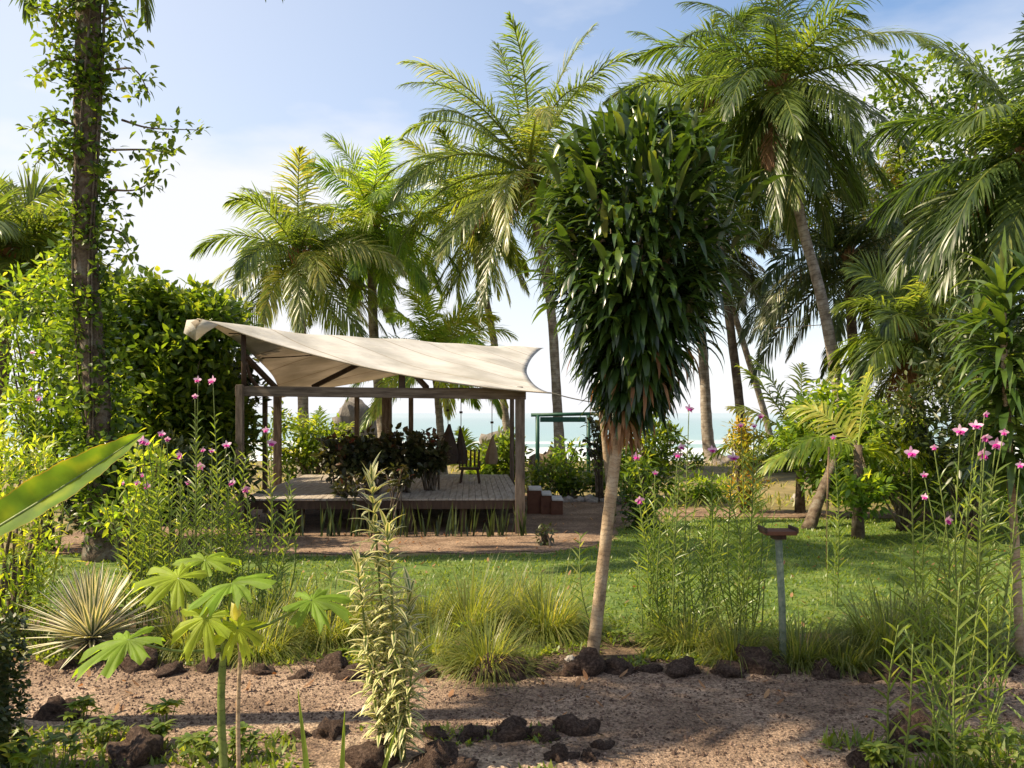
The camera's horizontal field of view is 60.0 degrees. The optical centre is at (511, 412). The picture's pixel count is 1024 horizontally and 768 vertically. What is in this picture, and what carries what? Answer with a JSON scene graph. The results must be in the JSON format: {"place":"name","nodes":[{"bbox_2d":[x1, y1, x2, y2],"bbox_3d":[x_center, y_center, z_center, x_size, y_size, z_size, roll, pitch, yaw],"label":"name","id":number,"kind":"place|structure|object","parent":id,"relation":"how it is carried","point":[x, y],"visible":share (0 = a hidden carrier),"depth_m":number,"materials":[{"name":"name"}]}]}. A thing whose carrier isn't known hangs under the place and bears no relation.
{"place":"outdoors","nodes":[
{"label":"outdoors","id":0,"kind":"place"},
{"bbox_2d":[0,461,1020,742],"bbox_3d":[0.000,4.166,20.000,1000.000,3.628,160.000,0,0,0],"label":"ground","id":1,"kind":"structure","parent":0,"point":[784,479],"depth_m":26.66,"materials":[{"name":"soil"}]},
{"bbox_2d":[0,162,115,496],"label":"coconut palm","id":2,"kind":"object","parent":1,"relation":"on","point":[26,234],"visible":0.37,"depth_m":21.86,"materials":[{"name":"plant"}]},
{"bbox_2d":[0,250,122,551],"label":"shrub","id":3,"kind":"object","parent":1,"relation":"on","point":[22,399],"visible":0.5,"depth_m":15.91,"materials":[{"name":"green plant"}]},
{"bbox_2d":[0,432,145,536],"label":"heliconia plant","id":4,"kind":"object","parent":1,"relation":"on","point":[29,500],"visible":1,"depth_m":3.06,"materials":[{"name":"green plant"}]},
{"bbox_2d":[165,691,397,767],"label":"strap leaf plant","id":5,"kind":"object","parent":1,"relation":"on","point":[304,754],"visible":1,"depth_m":3.60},
{"bbox_2d":[189,146,407,476],"bbox_3d":[-7.598,-3.558,31.974,7.958,12.014,7.512,0,0,0],"label":"coconut palm","id":6,"kind":"object","parent":1,"relation":"on","point":[298,267],"visible":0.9,"depth_m":30.95,"materials":[{"name":"plant"}]},
{"bbox_2d":[255,401,360,481],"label":"shrub","id":7,"kind":"object","parent":1,"relation":"on","point":[308,444],"visible":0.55,"depth_m":28.75,"materials":[{"name":"green plant"}]},
{"bbox_2d":[9,718,632,767],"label":"front bed","id":8,"kind":"object","parent":1,"relation":"on","point":[321,759],"visible":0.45,"depth_m":6.51,"materials":[{"name":"soil"}]},
{"bbox_2d":[0,609,34,767],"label":"clipped hedge","id":9,"kind":"object","parent":8,"relation":"on","point":[11,621],"visible":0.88,"depth_m":6.07,"materials":[{"name":"green plant"}]},
{"bbox_2d":[0,733,58,767],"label":"leafy plant","id":10,"kind":"object","parent":8,"relation":"on","point":[14,759],"visible":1,"depth_m":5.52,"materials":[{"name":"green plant"}]},
{"bbox_2d":[30,723,88,767],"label":"leafy plant","id":11,"kind":"object","parent":8,"relation":"on","point":[55,738],"visible":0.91,"depth_m":5.88,"materials":[{"name":"green plant"}]},
{"bbox_2d":[69,713,125,744],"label":"leafy plant","id":12,"kind":"object","parent":8,"relation":"on","point":[109,726],"visible":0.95,"depth_m":6.58,"materials":[{"name":"green plant"}]},
{"bbox_2d":[106,725,166,767],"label":"lava stone","id":13,"kind":"object","parent":8,"relation":"on","point":[138,746],"visible":0.92,"depth_m":6.23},
{"bbox_2d":[171,725,217,767],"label":"leafy plant","id":14,"kind":"object","parent":8,"relation":"on","point":[198,739],"visible":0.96,"depth_m":6.19,"materials":[{"name":"green plant"}]},
{"bbox_2d":[71,552,352,767],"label":"papaya plant","id":15,"kind":"object","parent":8,"relation":"on","point":[228,636],"visible":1,"depth_m":4.44,"materials":[{"name":"green plant"}]},
{"bbox_2d":[214,602,271,767],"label":"sapling","id":16,"kind":"object","parent":8,"relation":"on","point":[235,613],"visible":0.44,"depth_m":5.19,"materials":[{"name":"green plant"}]},
{"bbox_2d":[226,721,264,760],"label":"leafy plant","id":17,"kind":"object","parent":8,"relation":"on","point":[244,742],"visible":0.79,"depth_m":6.29,"materials":[{"name":"green plant"}]},
{"bbox_2d":[345,739,398,767],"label":"lava stone","id":18,"kind":"object","parent":8,"relation":"on","point":[368,754],"visible":0.77,"depth_m":6.14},
{"bbox_2d":[337,450,437,762],"bbox_3d":[-0.891,1.376,6.292,0.754,2.214,0.558,0,0,0],"label":"variegated plant","id":19,"kind":"object","parent":8,"relation":"on","point":[396,691],"visible":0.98,"depth_m":6.27,"materials":[{"name":"green plant"}]},
{"bbox_2d":[408,738,478,767],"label":"lava stone","id":20,"kind":"object","parent":8,"relation":"on","point":[439,753],"visible":1,"depth_m":6.11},
{"bbox_2d":[488,715,531,742],"bbox_3d":[-0.024,2.419,6.770,0.398,0.201,0.300,0,0,-6],"label":"lava stone","id":21,"kind":"object","parent":8,"relation":"on","point":[512,728],"visible":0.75,"depth_m":6.68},
{"bbox_2d":[552,714,600,736],"bbox_3d":[0.492,2.426,6.872,0.352,0.191,0.274,0,0,35],"label":"lava stone","id":22,"kind":"object","parent":8,"relation":"on","point":[571,725],"visible":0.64,"depth_m":6.81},
{"bbox_2d":[17,494,634,554],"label":"gravel yard","id":23,"kind":"structure","parent":1,"relation":"on","point":[582,522],"depth_m":18.02,"materials":[{"name":"gravel"}]},
{"bbox_2d":[58,428,267,541],"bbox_3d":[-6.750,1.413,16.983,4.093,2.239,2.327,0,0,-28],"label":"shrub","id":24,"kind":"object","parent":23,"relation":"on","point":[207,459],"visible":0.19,"depth_m":16.88,"materials":[{"name":"green plant"}]},
{"bbox_2d":[61,264,266,515],"bbox_3d":[-7.842,-0.463,19.988,4.688,5.978,2.896,0,0,0],"label":"shrub","id":25,"kind":"object","parent":23,"relation":"on","point":[162,348],"visible":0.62,"depth_m":19.50,"materials":[{"name":"green plant"}]},
{"bbox_2d":[329,462,414,532],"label":"croton shrub","id":26,"kind":"object","parent":23,"relation":"on","point":[402,481],"visible":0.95,"depth_m":18.08,"materials":[{"name":"green plant"}]},
{"bbox_2d":[235,334,525,533],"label":"open pavilion","id":27,"kind":"structure","parent":23,"relation":"on","point":[308,490],"depth_m":18.35,"materials":[{"name":"brown wood"}]},
{"bbox_2d":[308,429,376,494],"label":"croton shrub","id":28,"kind":"object","parent":27,"relation":"on","point":[336,453],"visible":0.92,"depth_m":18.98,"materials":[{"name":"green plant"}]},
{"bbox_2d":[184,318,550,397],"bbox_3d":[-3.018,-1.164,22.092,7.947,1.559,8.816,0,0,0],"label":"shade sail","id":29,"kind":"object","parent":27,"relation":"attached to","point":[286,358],"visible":0.94,"depth_m":20.38,"materials":[{"name":"fabric"}]},
{"bbox_2d":[344,424,412,494],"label":"croton shrub","id":30,"kind":"object","parent":27,"relation":"on","point":[384,459],"visible":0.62,"depth_m":19.20,"materials":[{"name":"green plant"}]},
{"bbox_2d":[373,422,438,492],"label":"croton shrub","id":31,"kind":"object","parent":27,"relation":"on","point":[417,452],"visible":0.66,"depth_m":19.59,"materials":[{"name":"green plant"}]},
{"bbox_2d":[406,428,453,490],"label":"croton shrub","id":32,"kind":"object","parent":27,"relation":"on","point":[437,465],"visible":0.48,"depth_m":20.27,"materials":[{"name":"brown plant"}]},
{"bbox_2d":[14,496,1023,767],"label":"leaf litter","id":33,"kind":"object","parent":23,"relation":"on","point":[450,694],"visible":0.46,"depth_m":8.26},
{"bbox_2d":[527,486,562,514],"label":"wooden steps","id":34,"kind":"structure","parent":23,"relation":"on","point":[539,501],"depth_m":21.69,"materials":[{"name":"red wood"}]},
{"bbox_2d":[525,454,605,496],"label":"shrub","id":35,"kind":"object","parent":23,"relation":"on","point":[572,484],"visible":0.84,"depth_m":25.81,"materials":[{"name":"green plant"}]},
{"bbox_2d":[578,407,608,500],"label":"shrub","id":36,"kind":"object","parent":23,"relation":"on","point":[597,451],"visible":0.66,"depth_m":24.92,"materials":[{"name":"plant"}]},
{"bbox_2d":[593,412,688,496],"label":"shrub","id":37,"kind":"object","parent":23,"relation":"on","point":[663,436],"visible":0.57,"depth_m":23.77,"materials":[{"name":"green plant"}]},
{"bbox_2d":[332,398,377,456],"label":"boulder","id":38,"kind":"object","parent":1,"relation":"on","point":[346,412],"visible":0.09,"depth_m":43.75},
{"bbox_2d":[285,131,462,471],"bbox_3d":[-5.296,-4.170,33.967,6.837,13.307,6.905,0,0,0],"label":"coconut palm","id":39,"kind":"object","parent":1,"relation":"on","point":[376,200],"visible":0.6,"depth_m":33.28,"materials":[{"name":"plant"}]},
{"bbox_2d":[346,275,518,474],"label":"coconut palm","id":40,"kind":"object","parent":1,"relation":"on","point":[445,329],"visible":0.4,"depth_m":32.66,"materials":[{"name":"plant"}]},
{"bbox_2d":[380,117,543,450],"bbox_3d":[-1.707,-5.018,38.033,7.459,14.959,7.527,0,0,0],"label":"coconut palm","id":41,"kind":"object","parent":1,"relation":"on","point":[513,260],"visible":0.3,"depth_m":37.41,"materials":[{"name":"plant"}]},
{"bbox_2d":[2,460,934,511],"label":"rough grass","id":42,"kind":"structure","parent":1,"relation":"on","point":[770,499],"depth_m":24.84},
{"bbox_2d":[460,426,534,484],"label":"shrub","id":43,"kind":"object","parent":1,"relation":"on","point":[502,465],"visible":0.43,"depth_m":27.74,"materials":[{"name":"green plant"}]},
{"bbox_2d":[361,11,641,453],"bbox_3d":[0.480,-6.290,34.333,10.973,17.490,11.516,0,0,28],"label":"coconut palm","id":44,"kind":"object","parent":1,"relation":"on","point":[501,209],"visible":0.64,"depth_m":32.73,"materials":[{"name":"plant"}]},
{"bbox_2d":[1,607,1021,666],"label":"planting bed","id":45,"kind":"object","parent":1,"relation":"on","point":[623,650],"visible":0.1,"depth_m":9.37,"materials":[{"name":"soil"}]},
{"bbox_2d":[0,413,84,637],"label":"shrub","id":46,"kind":"object","parent":45,"relation":"on","point":[22,579],"visible":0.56,"depth_m":10.01,"materials":[{"name":"green plant"}]},
{"bbox_2d":[15,561,170,669],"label":"agave","id":47,"kind":"object","parent":45,"relation":"on","point":[88,613],"visible":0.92,"depth_m":8.99,"materials":[{"name":"green plant"}]},
{"bbox_2d":[101,430,178,627],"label":"orchid clump","id":48,"kind":"object","parent":45,"relation":"on","point":[147,539],"visible":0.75,"depth_m":10.16,"materials":[{"name":"green plant"}]},
{"bbox_2d":[88,591,268,668],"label":"grass tuft","id":49,"kind":"object","parent":45,"relation":"on","point":[166,630],"visible":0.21,"depth_m":9.18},
{"bbox_2d":[147,376,269,630],"bbox_3d":[-3.474,1.033,10.121,1.238,2.939,0.946,0,0,7],"label":"orchid clump","id":50,"kind":"object","parent":45,"relation":"on","point":[231,530],"visible":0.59,"depth_m":9.94,"materials":[{"name":"green plant"}]},
{"bbox_2d":[173,585,332,673],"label":"grass tuft","id":51,"kind":"object","parent":45,"relation":"on","point":[281,645],"visible":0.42,"depth_m":8.94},
{"bbox_2d":[210,426,302,630],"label":"orchid clump","id":52,"kind":"object","parent":45,"relation":"on","point":[271,443],"visible":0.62,"depth_m":9.92,"materials":[{"name":"green plant"}]},
{"bbox_2d":[247,561,399,659],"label":"grass tuft","id":53,"kind":"object","parent":45,"relation":"on","point":[324,635],"visible":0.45,"depth_m":9.44,"materials":[{"name":"plant"}]},
{"bbox_2d":[305,568,447,644],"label":"grass tuft","id":54,"kind":"object","parent":45,"relation":"on","point":[373,603],"visible":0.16,"depth_m":9.85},
{"bbox_2d":[357,572,486,637],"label":"grass tuft","id":55,"kind":"object","parent":45,"relation":"on","point":[421,606],"visible":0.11,"depth_m":10.13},
{"bbox_2d":[373,597,480,665],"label":"grass tuft","id":56,"kind":"object","parent":45,"relation":"on","point":[424,644],"visible":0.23,"depth_m":9.06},
{"bbox_2d":[382,547,569,647],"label":"grass tuft","id":57,"kind":"object","parent":45,"relation":"on","point":[472,608],"visible":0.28,"depth_m":9.79,"materials":[{"name":"plant"}]},
{"bbox_2d":[414,593,561,691],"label":"grass tuft","id":58,"kind":"object","parent":45,"relation":"on","point":[475,653],"visible":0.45,"depth_m":8.39,"materials":[{"name":"plant"}]},
{"bbox_2d":[437,554,569,611],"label":"grass tuft","id":59,"kind":"object","parent":45,"relation":"on","point":[511,591],"visible":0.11,"depth_m":11.28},
{"bbox_2d":[463,548,630,651],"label":"grass tuft","id":60,"kind":"object","parent":45,"relation":"on","point":[558,621],"visible":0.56,"depth_m":9.75,"materials":[{"name":"plant"}]},
{"bbox_2d":[566,404,720,643],"bbox_3d":[1.430,1.201,9.644,1.747,2.607,0.773,0,0,0],"label":"orchid clump","id":61,"kind":"object","parent":45,"relation":"on","point":[648,559],"visible":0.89,"depth_m":9.55,"materials":[{"name":"green plant"}]},
{"bbox_2d":[510,84,792,654],"bbox_3d":[1.298,-0.402,8.996,2.563,5.833,2.610,0,0,-40],"label":"dracaena tree","id":62,"kind":"object","parent":45,"relation":"on","point":[645,303],"visible":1,"depth_m":8.51,"materials":[{"name":"green plant"}]},
{"bbox_2d":[613,584,761,661],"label":"grass tuft","id":63,"kind":"object","parent":45,"relation":"on","point":[677,635],"visible":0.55,"depth_m":9.23,"materials":[{"name":"plant"}]},
{"bbox_2d":[677,413,774,641],"bbox_3d":[2.390,1.250,9.861,0.903,2.508,0.887,0,0,29],"label":"orchid clump","id":64,"kind":"object","parent":45,"relation":"on","point":[739,554],"visible":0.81,"depth_m":9.74,"materials":[{"name":"green plant"}]},
{"bbox_2d":[666,599,803,674],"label":"grass tuft","id":65,"kind":"object","parent":45,"relation":"on","point":[731,644],"visible":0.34,"depth_m":8.83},
{"bbox_2d":[735,596,884,679],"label":"grass tuft","id":66,"kind":"object","parent":45,"relation":"on","point":[793,642],"visible":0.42,"depth_m":8.71,"materials":[{"name":"plant"}]},
{"bbox_2d":[789,611,907,681],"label":"grass tuft","id":67,"kind":"object","parent":45,"relation":"on","point":[853,663],"visible":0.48,"depth_m":8.51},
{"bbox_2d":[791,561,1000,676],"bbox_3d":[3.864,2.390,9.136,2.466,1.720,2.187,0,0,0],"label":"grass tuft","id":68,"kind":"object","parent":45,"relation":"on","point":[883,631],"visible":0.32,"depth_m":8.97,"materials":[{"name":"plant"}]},
{"bbox_2d":[927,226,1023,657],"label":"dracaena tree","id":69,"kind":"object","parent":45,"relation":"on","point":[1003,385],"visible":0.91,"depth_m":8.87,"materials":[{"name":"green plant"}]},
{"bbox_2d":[5,597,1023,767],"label":"weeds","id":70,"kind":"object","parent":1,"relation":"on","point":[829,740],"visible":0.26,"depth_m":6.71,"materials":[{"name":"green plant"}]},
{"bbox_2d":[531,412,594,480],"bbox_3d":[1.928,1.213,30.000,2.573,2.512,0.140,0,0,0],"label":"green frame","id":71,"kind":"object","parent":1,"relation":"on","point":[540,417],"visible":0.77,"depth_m":29.98,"materials":[{"name":"paint"}]},
{"bbox_2d":[624,165,767,464],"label":"coconut palm","id":72,"kind":"object","parent":1,"relation":"on","point":[707,433],"visible":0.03,"depth_m":41.78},
{"bbox_2d":[657,468,740,502],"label":"shrub","id":73,"kind":"object","parent":1,"relation":"on","point":[695,489],"visible":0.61,"depth_m":24.84,"materials":[{"name":"green plant"}]},
{"bbox_2d":[601,1,815,471],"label":"coconut palm","id":74,"kind":"object","parent":1,"relation":"on","point":[673,82],"visible":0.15,"depth_m":35.42,"materials":[{"name":"plant"}]},
{"bbox_2d":[682,182,801,445],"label":"coconut palm","id":75,"kind":"object","parent":1,"relation":"on","point":[744,310],"visible":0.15,"depth_m":39.87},
{"bbox_2d":[718,413,769,512],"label":"shrub","id":76,"kind":"object","parent":1,"relation":"on","point":[747,437],"visible":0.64,"depth_m":21.99,"materials":[{"name":"green plant"}]},
{"bbox_2d":[709,354,846,512],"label":"young palm","id":77,"kind":"object","parent":1,"relation":"on","point":[800,507],"visible":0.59,"depth_m":22.15,"materials":[{"name":"green plant"}]},
{"bbox_2d":[758,525,798,659],"bbox_3d":[2.586,1.792,8.627,0.320,1.378,0.280,0,0,0],"label":"garden light","id":78,"kind":"object","parent":1,"relation":"on","point":[778,535],"visible":0.95,"depth_m":8.60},
{"bbox_2d":[629,0,937,412],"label":"coconut palm","id":79,"kind":"object","parent":1,"relation":"on","point":[777,120],"visible":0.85,"depth_m":28.10,"materials":[{"name":"plant"}]},
{"bbox_2d":[729,131,950,439],"bbox_3d":[12.556,-3.898,33.005,9.538,12.722,9.350,0,0,0],"label":"coconut palm","id":80,"kind":"object","parent":1,"relation":"on","point":[850,234],"visible":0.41,"depth_m":32.34,"materials":[{"name":"plant"}]},
{"bbox_2d":[800,122,985,428],"bbox_3d":[17.366,-5.559,40.182,8.044,16.051,7.810,0,0,23],"label":"coconut palm","id":81,"kind":"object","parent":1,"relation":"on","point":[893,160],"visible":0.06,"depth_m":39.01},
{"bbox_2d":[821,246,1015,447],"bbox_3d":[11.656,-1.226,26.058,5.080,7.540,5.022,0,0,0],"label":"coconut palm","id":82,"kind":"object","parent":1,"relation":"on","point":[896,334],"visible":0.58,"depth_m":25.62,"materials":[{"name":"plant"}]},
{"bbox_2d":[847,41,1023,455],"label":"broadleaf tree","id":83,"kind":"object","parent":1,"relation":"on","point":[961,99],"visible":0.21,"depth_m":37.62,"materials":[{"name":"green plant"}]},
{"bbox_2d":[887,728,1023,767],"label":"corner bed","id":84,"kind":"object","parent":1,"relation":"on","point":[921,760],"visible":0.05,"depth_m":6.32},
{"bbox_2d":[889,703,950,752],"bbox_3d":[3.027,2.382,6.646,0.506,0.348,0.395,0,0,-24],"label":"lava stone","id":85,"kind":"object","parent":84,"relation":"on","point":[919,716],"visible":0.39,"depth_m":6.59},
{"bbox_2d":[899,725,992,767],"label":"leafy plant","id":86,"kind":"object","parent":84,"relation":"on","point":[969,741],"visible":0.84,"depth_m":5.99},
{"bbox_2d":[871,569,1023,767],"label":"orchid clump","id":87,"kind":"object","parent":84,"relation":"on","point":[943,712],"visible":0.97,"depth_m":5.99,"materials":[{"name":"plant"}]},
{"bbox_2d":[964,711,1023,767],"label":"leafy plant","id":88,"kind":"object","parent":84,"relation":"on","point":[1008,728],"visible":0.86,"depth_m":5.96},
{"bbox_2d":[0,517,1023,636],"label":"lawn","id":89,"kind":"structure","parent":0,"point":[483,557],"depth_m":13.92,"materials":[{"name":"plant"}]},
{"bbox_2d":[11,351,67,594],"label":"orchid clump","id":90,"kind":"object","parent":89,"relation":"on","point":[38,398],"visible":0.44,"depth_m":11.91,"materials":[{"name":"green plant"}]},
{"bbox_2d":[79,434,186,580],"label":"shrub","id":91,"kind":"object","parent":89,"relation":"on","point":[131,491],"visible":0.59,"depth_m":13.04,"materials":[{"name":"green plant"}]},
{"bbox_2d":[8,0,284,562],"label":"coconut palm","id":92,"kind":"object","parent":89,"relation":"on","point":[94,553],"visible":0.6,"depth_m":14.83,"materials":[{"name":"brown plant"}]},
{"bbox_2d":[16,0,212,555],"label":"climbing vine","id":93,"kind":"object","parent":92,"relation":"attached to","point":[67,57],"visible":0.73,"depth_m":14.75,"materials":[{"name":"green plant"}]},
{"bbox_2d":[614,449,665,528],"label":"shrub","id":94,"kind":"object","parent":89,"relation":"on","point":[635,487],"visible":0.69,"depth_m":18.93,"materials":[{"name":"green plant"}]},
{"bbox_2d":[767,373,902,529],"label":"tree","id":95,"kind":"object","parent":89,"relation":"on","point":[817,476],"visible":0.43,"depth_m":20.48,"materials":[{"name":"green plant"}]},
{"bbox_2d":[824,435,851,606],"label":"orchid clump","id":96,"kind":"object","parent":89,"relation":"on","point":[835,547],"visible":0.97,"depth_m":11.29,"materials":[{"name":"green plant"}]},
{"bbox_2d":[755,364,963,538],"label":"young palm","id":97,"kind":"object","parent":89,"relation":"on","point":[857,528],"visible":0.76,"depth_m":17.52,"materials":[{"name":"green plant"}]},
{"bbox_2d":[832,392,983,531],"bbox_3d":[8.532,1.014,20.247,3.460,3.038,5.260,0,0,0],"label":"shrub","id":98,"kind":"object","parent":89,"relation":"on","point":[897,479],"visible":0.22,"depth_m":18.49,"materials":[{"name":"green plant"}]},
{"bbox_2d":[856,13,1023,334],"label":"coconut palm","id":99,"kind":"object","parent":89,"relation":"on","point":[985,208],"visible":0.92,"depth_m":17.78,"materials":[{"name":"plant"}]},
{"bbox_2d":[865,296,1023,542],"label":"shrub","id":100,"kind":"object","parent":89,"relation":"on","point":[922,436],"visible":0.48,"depth_m":16.92,"materials":[{"name":"green plant"}]},
{"bbox_2d":[0,0,1023,425],"label":"sky","id":101,"kind":"structure","parent":0,"point":[269,77],"materials":[{"name":"blue"}]},
{"bbox_2d":[5,413,1022,424],"bbox_3d":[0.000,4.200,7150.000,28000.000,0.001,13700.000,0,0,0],"label":"sea","id":102,"kind":"structure","parent":0,"point":[487,418],"depth_m":573.18,"materials":[{"name":"liquid"}]},
{"bbox_2d":[3,425,1018,460],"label":"surf","id":103,"kind":"structure","parent":102,"relation":"on","point":[571,432],"depth_m":173.09,"materials":[{"name":"liquid"}]},
{"bbox_2d":[9,651,1023,767],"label":"gravel path","id":104,"kind":"structure","parent":0,"point":[791,759],"depth_m":7.50,"materials":[{"name":"gravel"}]},
{"bbox_2d":[31,695,80,721],"bbox_3d":[-3.703,2.408,7.232,0.417,0.232,0.303,0,0,-13],"label":"lava stone","id":105,"kind":"object","parent":104,"relation":"on","point":[53,708],"visible":0.55,"depth_m":7.17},
{"bbox_2d":[465,652,527,682],"bbox_3d":[-0.140,2.393,8.315,0.588,0.293,0.440,0,0,1],"label":"lava stone","id":106,"kind":"object","parent":104,"relation":"on","point":[510,668],"visible":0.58,"depth_m":8.23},
{"bbox_2d":[560,647,605,676],"bbox_3d":[0.706,2.379,8.451,0.398,0.318,0.475,0,0,23],"label":"lava stone","id":107,"kind":"object","parent":104,"relation":"on","point":[590,661],"visible":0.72,"depth_m":8.32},
{"bbox_2d":[735,643,792,675],"bbox_3d":[2.379,2.386,8.540,0.433,0.316,0.579,0,0,-38],"label":"lava stone","id":108,"kind":"object","parent":104,"relation":"on","point":[767,665],"visible":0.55,"depth_m":8.41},
{"bbox_2d":[616,506,1023,517],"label":"back path","id":109,"kind":"structure","parent":0,"point":[781,513],"depth_m":21.75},
{"bbox_2d":[886,411,1023,711],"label":"orchid clump","id":110,"kind":"object","parent":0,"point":[983,454],"visible":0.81,"depth_m":7.47,"materials":[{"name":"green plant"}]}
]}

